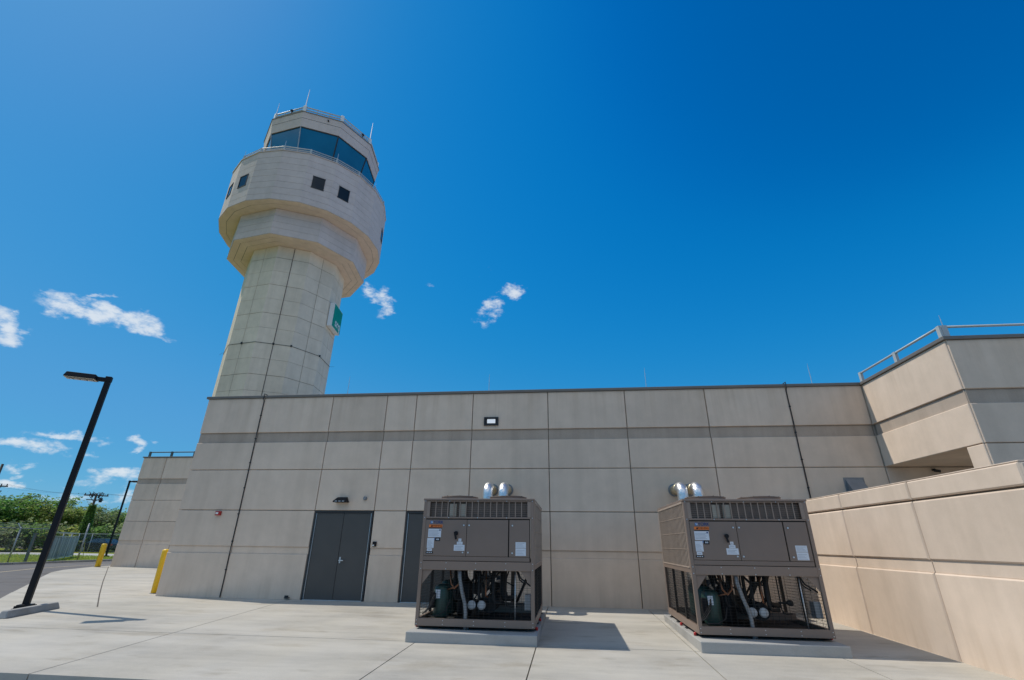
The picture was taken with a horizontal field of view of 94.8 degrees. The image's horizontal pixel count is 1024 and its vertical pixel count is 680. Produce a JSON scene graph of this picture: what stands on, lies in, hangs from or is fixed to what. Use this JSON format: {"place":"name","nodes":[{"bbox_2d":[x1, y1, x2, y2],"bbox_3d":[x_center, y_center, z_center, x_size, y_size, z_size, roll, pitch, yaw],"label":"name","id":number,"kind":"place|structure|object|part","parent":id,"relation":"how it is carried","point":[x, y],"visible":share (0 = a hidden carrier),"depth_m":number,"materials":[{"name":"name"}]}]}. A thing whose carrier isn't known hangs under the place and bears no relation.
{"place":"outdoors","nodes":[
{"label":"outdoors","id":0,"kind":"place"},
{"bbox_2d":[0,561,111,597],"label":"road","id":1,"kind":"structure","parent":0,"point":[11,580],"depth_m":22.88,"materials":[{"name":"grey asphalt"}]},
{"bbox_2d":[0,559,111,564],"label":"kerb","id":2,"kind":"structure","parent":1,"relation":"on","point":[15,563],"depth_m":30.90,"materials":[{"name":"concrete"}]},
{"bbox_2d":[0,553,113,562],"bbox_3d":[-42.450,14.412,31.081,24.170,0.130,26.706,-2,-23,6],"label":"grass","id":3,"kind":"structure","parent":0,"point":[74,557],"depth_m":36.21,"materials":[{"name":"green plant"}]},
{"bbox_2d":[0,548,113,562],"bbox_3d":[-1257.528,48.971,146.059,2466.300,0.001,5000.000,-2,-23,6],"label":"lawn","id":4,"kind":"structure","parent":0,"point":[90,551],"depth_m":52.04,"materials":[{"name":"green plant"}]},
{"bbox_2d":[0,464,7,491],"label":"utility pole","id":5,"kind":"object","parent":4,"relation":"on","point":[1,467],"visible":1,"depth_m":50.05,"materials":[{"name":"metal"}]},
{"bbox_2d":[0,493,20,522],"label":"broadleaf tree","id":6,"kind":"object","parent":4,"relation":"on","point":[4,504],"visible":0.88,"depth_m":55.27,"materials":[{"name":"green plant"}]},
{"bbox_2d":[0,517,37,549],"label":"shrub","id":7,"kind":"object","parent":4,"relation":"on","point":[9,543],"visible":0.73,"depth_m":50.59,"materials":[{"name":"green plant"}]},
{"bbox_2d":[0,493,44,524],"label":"broadleaf tree","id":8,"kind":"object","parent":4,"relation":"on","point":[28,497],"visible":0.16,"depth_m":58.88,"materials":[{"name":"green plant"}]},
{"bbox_2d":[0,523,50,562],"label":"chain link fence","id":9,"kind":"object","parent":4,"relation":"on","point":[16,539],"visible":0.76,"depth_m":29.95,"materials":[{"name":"metal"}]},
{"bbox_2d":[0,520,50,549],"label":"shrub","id":10,"kind":"object","parent":4,"relation":"on","point":[43,524],"visible":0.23,"depth_m":52.68,"materials":[{"name":"green plant"}]},
{"bbox_2d":[23,533,37,561],"bbox_3d":[-31.094,13.392,30.411,0.200,1.730,0.200,-2,-23,6],"label":"gate post","id":11,"kind":"object","parent":4,"relation":"on","point":[30,547],"visible":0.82,"depth_m":30.38,"materials":[{"name":"metal"}]},
{"bbox_2d":[0,493,60,549],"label":"broadleaf tree","id":12,"kind":"object","parent":4,"relation":"on","point":[23,509],"visible":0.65,"depth_m":57.16,"materials":[{"name":"green plant"}]},
{"bbox_2d":[1,519,61,550],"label":"shrub","id":13,"kind":"object","parent":4,"relation":"on","point":[36,538],"visible":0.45,"depth_m":52.41,"materials":[{"name":"green plant"}]},
{"bbox_2d":[21,518,72,548],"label":"shrub","id":14,"kind":"object","parent":4,"relation":"on","point":[59,527],"visible":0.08,"depth_m":54.48,"materials":[{"name":"green plant"}]},
{"bbox_2d":[17,493,84,549],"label":"broadleaf tree","id":15,"kind":"object","parent":4,"relation":"on","point":[72,502],"visible":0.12,"depth_m":61.42,"materials":[{"name":"green plant"}]},
{"bbox_2d":[21,500,86,529],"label":"broadleaf tree","id":16,"kind":"object","parent":4,"relation":"on","point":[65,517],"visible":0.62,"depth_m":58.41,"materials":[{"name":"green plant"}]},
{"bbox_2d":[5,533,119,552],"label":"chain link fence","id":17,"kind":"object","parent":4,"relation":"on","point":[89,545],"visible":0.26,"depth_m":51.95,"materials":[{"name":"metal"}]},
{"bbox_2d":[47,532,80,559],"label":"slatted gate","id":18,"kind":"structure","parent":4,"relation":"on","point":[63,546],"depth_m":34.93,"materials":[{"name":"metal"}]},
{"bbox_2d":[37,523,91,544],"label":"shrub","id":19,"kind":"object","parent":4,"relation":"on","point":[73,530],"visible":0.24,"depth_m":53.75,"materials":[{"name":"green plant"}]},
{"bbox_2d":[53,504,110,529],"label":"broadleaf tree","id":20,"kind":"object","parent":4,"relation":"on","point":[82,514],"visible":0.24,"depth_m":59.81,"materials":[{"name":"green plant"}]},
{"bbox_2d":[77,523,90,559],"bbox_3d":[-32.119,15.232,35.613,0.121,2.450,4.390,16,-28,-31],"label":"gate post","id":21,"kind":"object","parent":4,"relation":"on","point":[84,539],"visible":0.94,"depth_m":34.05,"materials":[{"name":"metal"}]},
{"bbox_2d":[75,492,108,551],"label":"utility pole","id":22,"kind":"object","parent":4,"relation":"on","point":[88,518],"visible":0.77,"depth_m":55.01,"materials":[{"name":"wood"}]},
{"bbox_2d":[77,538,117,551],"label":"parked car","id":23,"kind":"object","parent":4,"relation":"on","point":[96,547],"visible":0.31,"depth_m":52.89,"materials":[{"name":"paint"}]},
{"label":"window","id":24,"kind":"part","parent":23,"relation":"part of","materials":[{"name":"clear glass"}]},
{"bbox_2d":[77,507,123,550],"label":"broadleaf tree","id":25,"kind":"object","parent":4,"relation":"on","point":[98,517],"visible":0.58,"depth_m":60.73,"materials":[{"name":"green plant"}]},
{"bbox_2d":[87,523,120,540],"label":"shrub","id":26,"kind":"object","parent":4,"relation":"on","point":[102,528],"visible":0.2,"depth_m":56.32,"materials":[{"name":"green plant"}]},
{"bbox_2d":[88,524,121,540],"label":"shrub","id":27,"kind":"object","parent":4,"relation":"on","point":[105,535],"visible":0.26,"depth_m":55.98,"materials":[{"name":"green plant"}]},
{"bbox_2d":[92,520,122,538],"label":"shrub","id":28,"kind":"object","parent":4,"relation":"on","point":[120,525],"visible":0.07,"depth_m":57.68,"materials":[{"name":"green plant"}]},
{"bbox_2d":[95,506,128,550],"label":"broadleaf tree","id":29,"kind":"object","parent":4,"relation":"on","point":[122,517],"visible":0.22,"depth_m":62.09,"materials":[{"name":"green plant"}]},
{"bbox_2d":[104,480,136,555],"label":"lamp post","id":30,"kind":"object","parent":4,"relation":"on","point":[117,519],"visible":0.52,"depth_m":41.71,"materials":[{"name":"black metal"}]},
{"bbox_2d":[0,552,113,555],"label":"path","id":31,"kind":"structure","parent":0,"point":[34,553],"depth_m":46.33,"materials":[{"name":"concrete"}]},
{"bbox_2d":[0,566,1015,679],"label":"apron","id":32,"kind":"object","parent":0,"point":[129,627],"visible":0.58,"depth_m":7.54,"materials":[{"name":"concrete"}]},
{"bbox_2d":[0,602,59,618],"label":"wheel stop","id":33,"kind":"object","parent":32,"relation":"on","point":[10,613],"visible":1,"depth_m":10.24,"materials":[{"name":"concrete"}]},
{"bbox_2d":[13,371,112,608],"bbox_3d":[-11.550,3.553,11.826,1.118,5.640,0.360,11,-25,-22],"label":"lamp post","id":34,"kind":"object","parent":32,"relation":"on","point":[46,548],"visible":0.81,"depth_m":11.94,"materials":[{"name":"black metal"}]},
{"bbox_2d":[94,544,106,566],"bbox_3d":[-23.446,12.280,26.888,0.320,1.215,0.320,-2,-23,6],"label":"bollard","id":35,"kind":"object","parent":32,"relation":"on","point":[100,555],"visible":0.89,"depth_m":26.80,"materials":[{"name":"metal"}]},
{"bbox_2d":[97,567,108,606],"bbox_3d":[-16.584,9.709,19.179,0.072,0.022,21.499,18,-29,-34],"label":"apron joint","id":36,"kind":"object","parent":32,"relation":"on","point":[100,589],"visible":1,"depth_m":14.54,"materials":[{"name":"grey concrete"}]},
{"bbox_2d":[110,451,194,567],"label":"annex building","id":37,"kind":"structure","parent":32,"relation":"on","point":[145,536],"depth_m":28.14,"materials":[{"name":"paint"}]},
{"bbox_2d":[149,549,168,593],"bbox_3d":[-10.679,7.019,14.325,0.260,1.215,0.260,-2,-23,6],"label":"bollard","id":38,"kind":"object","parent":32,"relation":"on","point":[159,571],"visible":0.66,"depth_m":14.23,"materials":[{"name":"metal"}]},
{"bbox_2d":[405,610,545,647],"bbox_3d":[-0.517,5.666,9.303,2.230,0.255,3.250,-2,-23,6],"label":"equipment pad","id":39,"kind":"object","parent":32,"relation":"on","point":[479,636],"visible":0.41,"depth_m":7.90,"materials":[{"name":"concrete"}]},
{"bbox_2d":[415,495,542,630],"bbox_3d":[-0.509,4.518,9.758,2.207,2.302,2.709,-2,-23,6],"label":"chiller","id":40,"kind":"object","parent":39,"relation":"on","point":[480,538],"visible":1,"depth_m":8.74,"materials":[{"name":"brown metal"}]},
{"bbox_2d":[424,519,466,555],"bbox_3d":[-1.244,3.675,8.770,0.787,0.623,0.079,-2,-23,6],"label":"access door","id":41,"kind":"structure","parent":40,"relation":"in","point":[442,537],"depth_m":8.78,"materials":[{"name":"grey metal"}]},
{"bbox_2d":[466,520,507,556],"bbox_3d":[-0.457,3.658,8.707,0.775,0.623,0.034,-2,-23,6],"label":"access door","id":42,"kind":"structure","parent":40,"relation":"in","point":[489,538],"depth_m":8.70,"materials":[{"name":"grey metal"}]},
{"bbox_2d":[509,520,529,556],"bbox_3d":[0.134,3.638,8.644,0.374,0.623,0.034,-2,-23,6],"label":"access door","id":43,"kind":"structure","parent":40,"relation":"in","point":[519,533],"depth_m":8.64,"materials":[{"name":"grey metal"}]},
{"bbox_2d":[155,323,1023,612],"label":"operations building","id":44,"kind":"structure","parent":32,"relation":"on","point":[595,473],"depth_m":13.52,"materials":[{"name":"paint"}]},
{"bbox_2d":[219,394,266,596],"bbox_3d":[-8.178,4.514,14.437,0.044,5.922,0.182,-2,-23,6],"label":"conductor cable","id":45,"kind":"object","parent":44,"relation":"attached to","point":[244,487],"visible":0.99,"depth_m":14.30,"materials":[{"name":"metal"}]},
{"bbox_2d":[212,91,385,396],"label":"control tower","id":46,"kind":"structure","parent":44,"relation":"on","point":[302,218],"depth_m":37.35,"materials":[{"name":"paint"}]},
{"bbox_2d":[226,182,233,198],"bbox_3d":[-23.050,-12.172,38.494,0.980,1.170,0.060,-20,-31,39],"label":"window","id":47,"kind":"structure","parent":46,"relation":"in","point":[230,188],"depth_m":38.50,"materials":[{"name":"glass"}]},
{"bbox_2d":[237,173,248,188],"bbox_3d":[-21.362,-12.611,37.428,0.980,1.170,0.060,-10,-26,23],"label":"window","id":48,"kind":"structure","parent":46,"relation":"in","point":[242,182],"depth_m":37.43,"materials":[{"name":"glass"}]},
{"bbox_2d":[271,127,299,150],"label":"window pane","id":49,"kind":"structure","parent":46,"relation":"in","point":[290,138],"depth_m":41.12,"materials":[{"name":"blue glass"}]},
{"bbox_2d":[298,127,337,159],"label":"window pane","id":50,"kind":"structure","parent":46,"relation":"in","point":[320,142],"depth_m":41.15,"materials":[{"name":"blue glass"}]},
{"bbox_2d":[311,175,325,190],"bbox_3d":[-15.435,-12.480,37.561,0.980,1.170,0.060,13,-26,-26],"label":"window","id":51,"kind":"structure","parent":46,"relation":"in","point":[318,183],"depth_m":37.56,"materials":[{"name":"glass"}]},
{"bbox_2d":[327,303,342,335],"bbox_3d":[-14.771,-1.719,39.283,0.449,2.060,2.040,1,-23,-1],"label":"wall sign","id":52,"kind":"object","parent":46,"relation":"attached to","point":[335,315],"visible":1,"depth_m":38.78,"materials":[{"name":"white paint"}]},
{"bbox_2d":[337,185,349,202],"bbox_3d":[-13.818,-11.968,38.700,0.060,1.170,0.980,-20,-31,39],"label":"window","id":53,"kind":"structure","parent":46,"relation":"in","point":[343,193],"depth_m":38.70,"materials":[{"name":"glass"}]},
{"bbox_2d":[333,138,365,173],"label":"window pane","id":54,"kind":"structure","parent":46,"relation":"in","point":[347,154],"depth_m":42.68,"materials":[{"name":"blue glass"}]},
{"bbox_2d":[361,160,373,185],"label":"window pane","id":55,"kind":"structure","parent":46,"relation":"in","point":[366,171],"depth_m":45.14,"materials":[{"name":"blue glass"}]},
{"bbox_2d":[300,511,373,601],"bbox_3d":[-4.916,6.182,13.481,1.791,2.415,0.389,-2,-23,6],"label":"door","id":56,"kind":"structure","parent":44,"relation":"in","point":[336,569],"depth_m":13.36,"materials":[{"name":"paint"}]},
{"bbox_2d":[333,497,348,502],"bbox_3d":[-5.013,4.685,13.838,0.400,0.155,0.243,-2,-23,6],"label":"wall light","id":57,"kind":"object","parent":44,"relation":"attached to","point":[341,500],"visible":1,"depth_m":13.81,"materials":[{"name":"black paint"}]},
{"bbox_2d":[398,511,464,602],"bbox_3d":[-2.150,6.090,13.187,1.791,2.415,0.389,-2,-23,6],"label":"door","id":58,"kind":"structure","parent":44,"relation":"in","point":[408,588],"depth_m":13.08,"materials":[{"name":"paint"}]},
{"bbox_2d":[474,482,498,593],"bbox_3d":[-0.671,4.986,12.187,0.338,2.654,2.059,-2,-23,6],"label":"insulated pipe","id":59,"kind":"object","parent":44,"relation":"attached to","point":[490,489],"visible":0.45,"depth_m":12.58,"materials":[{"name":"silver metal"}]},
{"bbox_2d":[484,417,498,425],"bbox_3d":[-0.634,2.478,14.365,0.440,0.255,0.060,-2,-23,6],"label":"floodlight","id":60,"kind":"object","parent":44,"relation":"attached to","point":[490,421],"visible":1,"depth_m":14.36,"materials":[{"name":"metal"}]},
{"bbox_2d":[489,482,512,592],"bbox_3d":[-0.254,4.972,12.142,0.338,2.654,2.059,-2,-23,6],"label":"insulated pipe","id":61,"kind":"object","parent":44,"relation":"attached to","point":[505,489],"visible":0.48,"depth_m":12.56,"materials":[{"name":"silver metal"}]},
{"bbox_2d":[668,482,691,582],"bbox_3d":[4.368,4.817,11.651,0.338,2.654,2.059,-2,-23,6],"label":"insulated pipe","id":62,"kind":"object","parent":44,"relation":"attached to","point":[679,490],"visible":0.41,"depth_m":12.13,"materials":[{"name":"silver metal"}]},
{"bbox_2d":[686,482,717,587],"bbox_3d":[4.755,4.804,11.610,0.338,2.654,2.059,-2,-23,6],"label":"insulated pipe","id":63,"kind":"object","parent":44,"relation":"attached to","point":[694,488],"visible":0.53,"depth_m":12.06,"materials":[{"name":"silver metal"}]},
{"bbox_2d":[783,382,811,498],"bbox_3d":[7.985,3.974,12.719,0.044,5.922,0.182,-2,-23,6],"label":"conductor cable","id":64,"kind":"object","parent":44,"relation":"attached to","point":[808,487],"visible":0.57,"depth_m":13.16,"materials":[{"name":"metal"}]},
{"bbox_2d":[843,477,867,491],"bbox_3d":[9.159,3.955,12.412,0.520,0.680,0.300,-2,-23,6],"label":"vent hood","id":65,"kind":"object","parent":44,"relation":"attached to","point":[853,483],"visible":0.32,"depth_m":12.56,"materials":[{"name":"grey metal"}]},
{"bbox_2d":[664,614,852,658],"bbox_3d":[4.261,5.480,8.736,2.220,0.255,3.180,-2,-23,6],"label":"equipment pad","id":66,"kind":"object","parent":32,"relation":"on","point":[769,646],"visible":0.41,"depth_m":7.38,"materials":[{"name":"concrete"}]},
{"bbox_2d":[657,496,835,639],"bbox_3d":[4.296,4.358,9.247,2.207,2.302,2.709,-2,-23,6],"label":"chiller","id":67,"kind":"object","parent":66,"relation":"on","point":[751,538],"visible":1,"depth_m":8.26,"materials":[{"name":"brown metal"}]},
{"bbox_2d":[689,521,740,559],"bbox_3d":[3.561,3.514,8.259,0.787,0.623,0.079,-2,-23,6],"label":"access door","id":68,"kind":"structure","parent":67,"relation":"in","point":[710,540],"depth_m":8.27,"materials":[{"name":"grey metal"}]},
{"bbox_2d":[735,522,788,560],"bbox_3d":[4.347,3.497,8.197,0.775,0.623,0.034,-2,-23,6],"label":"access door","id":69,"kind":"structure","parent":67,"relation":"in","point":[758,541],"depth_m":8.19,"materials":[{"name":"grey metal"}]},
{"bbox_2d":[783,522,813,561],"bbox_3d":[4.938,3.477,8.134,0.374,0.623,0.034,-2,-23,6],"label":"access door","id":70,"kind":"structure","parent":67,"relation":"in","point":[796,534],"depth_m":8.13,"materials":[{"name":"grey metal"}]},
{"bbox_2d":[802,460,1023,679],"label":"screen wall","id":71,"kind":"structure","parent":32,"relation":"on","point":[934,564],"depth_m":7.46,"materials":[{"name":"paint"}]},
{"bbox_2d":[0,0,1023,515],"label":"sky","id":72,"kind":"structure","parent":0,"point":[575,194],"materials":[{"name":"blue"}]}
]}

